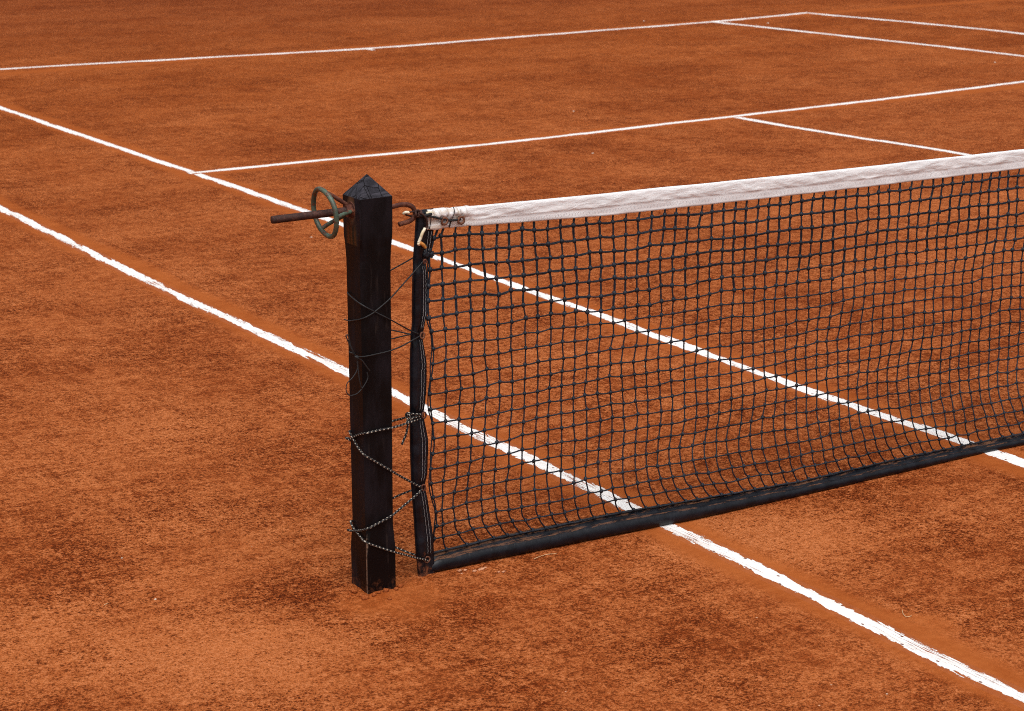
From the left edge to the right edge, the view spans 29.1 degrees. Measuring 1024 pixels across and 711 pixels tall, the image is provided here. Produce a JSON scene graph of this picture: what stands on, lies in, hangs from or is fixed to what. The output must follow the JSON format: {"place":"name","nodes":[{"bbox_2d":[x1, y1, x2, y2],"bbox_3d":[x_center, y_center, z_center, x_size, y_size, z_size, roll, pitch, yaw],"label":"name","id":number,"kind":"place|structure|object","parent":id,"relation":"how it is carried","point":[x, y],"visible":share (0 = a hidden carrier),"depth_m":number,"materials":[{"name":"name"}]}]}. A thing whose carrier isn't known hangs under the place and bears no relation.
{"place":"outdoors","nodes":[
{"label":"outdoors","id":0,"kind":"place"},
{"bbox_2d":[0,0,1023,710],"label":"ground","id":1,"kind":"structure","parent":0,"point":[176,486],"depth_m":7.73,"materials":[{"name":"soil"}]},
{"bbox_2d":[270,174,416,593],"bbox_3d":[-0.426,0.167,5.258,0.423,1.301,0.138,-10,18,-31],"label":"net post","id":2,"kind":"object","parent":1,"relation":"on","point":[364,212],"visible":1,"depth_m":5.21,"materials":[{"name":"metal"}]},
{"bbox_2d":[344,257,422,395],"bbox_3d":[-0.345,-0.090,5.236,0.285,0.343,0.123,-10,18,-31],"label":"lacing cord","id":3,"kind":"object","parent":2,"relation":"attached to","point":[357,357],"visible":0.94,"depth_m":5.18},
{"bbox_2d":[345,412,427,560],"bbox_3d":[-0.326,0.373,5.379,0.238,0.456,0.114,-10,18,-31],"label":"lacing cord","id":4,"kind":"object","parent":2,"relation":"attached to","point":[409,418],"visible":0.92,"depth_m":5.33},
{"bbox_2d":[402,149,1023,576],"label":"tennis net","id":5,"kind":"object","parent":2,"relation":"attached to","point":[428,223],"visible":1,"depth_m":5.82,"materials":[{"name":"black fabric"}]},
{"bbox_2d":[361,594,368,599],"bbox_3d":[-0.395,0.654,5.333,0.023,0.015,0.016,-10,18,-31],"label":"clay clod","id":6,"kind":"object","parent":1,"relation":"on","point":[365,597],"visible":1,"depth_m":5.33,"materials":[{"name":"orange soil"}]},
{"bbox_2d":[0,12,808,69],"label":"baseline","id":7,"kind":"object","parent":1,"relation":"on","point":[397,46],"visible":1,"depth_m":18.38,"materials":[{"name":"white paint"}]},
{"bbox_2d":[0,204,1023,709],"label":"doubles sideline","id":8,"kind":"object","parent":1,"relation":"on","point":[946,662],"visible":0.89,"depth_m":5.86,"materials":[{"name":"white paint"}]},
{"bbox_2d":[0,106,1023,468],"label":"singles sideline","id":9,"kind":"object","parent":1,"relation":"on","point":[996,454],"visible":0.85,"depth_m":8.33,"materials":[{"name":"white paint"}]},
{"bbox_2d":[187,81,1023,174],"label":"service line","id":10,"kind":"object","parent":1,"relation":"on","point":[557,136],"visible":1,"depth_m":13.22,"materials":[{"name":"white paint"}]},
{"bbox_2d":[734,117,973,155],"bbox_3d":[5.083,-0.302,8.754,0.277,0.006,12.773,-10,18,-31],"label":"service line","id":11,"kind":"object","parent":1,"relation":"on","point":[857,137],"visible":0.78,"depth_m":12.99,"materials":[{"name":"white paint"}]},
{"bbox_2d":[712,22,1023,56],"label":"singles sideline","id":12,"kind":"object","parent":1,"relation":"on","point":[875,39],"visible":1,"depth_m":18.69,"materials":[{"name":"white paint"}]},
{"bbox_2d":[807,13,1023,34],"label":"doubles sideline","id":13,"kind":"object","parent":1,"relation":"on","point":[920,23],"visible":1,"depth_m":20.10,"materials":[{"name":"white paint"}]}
]}

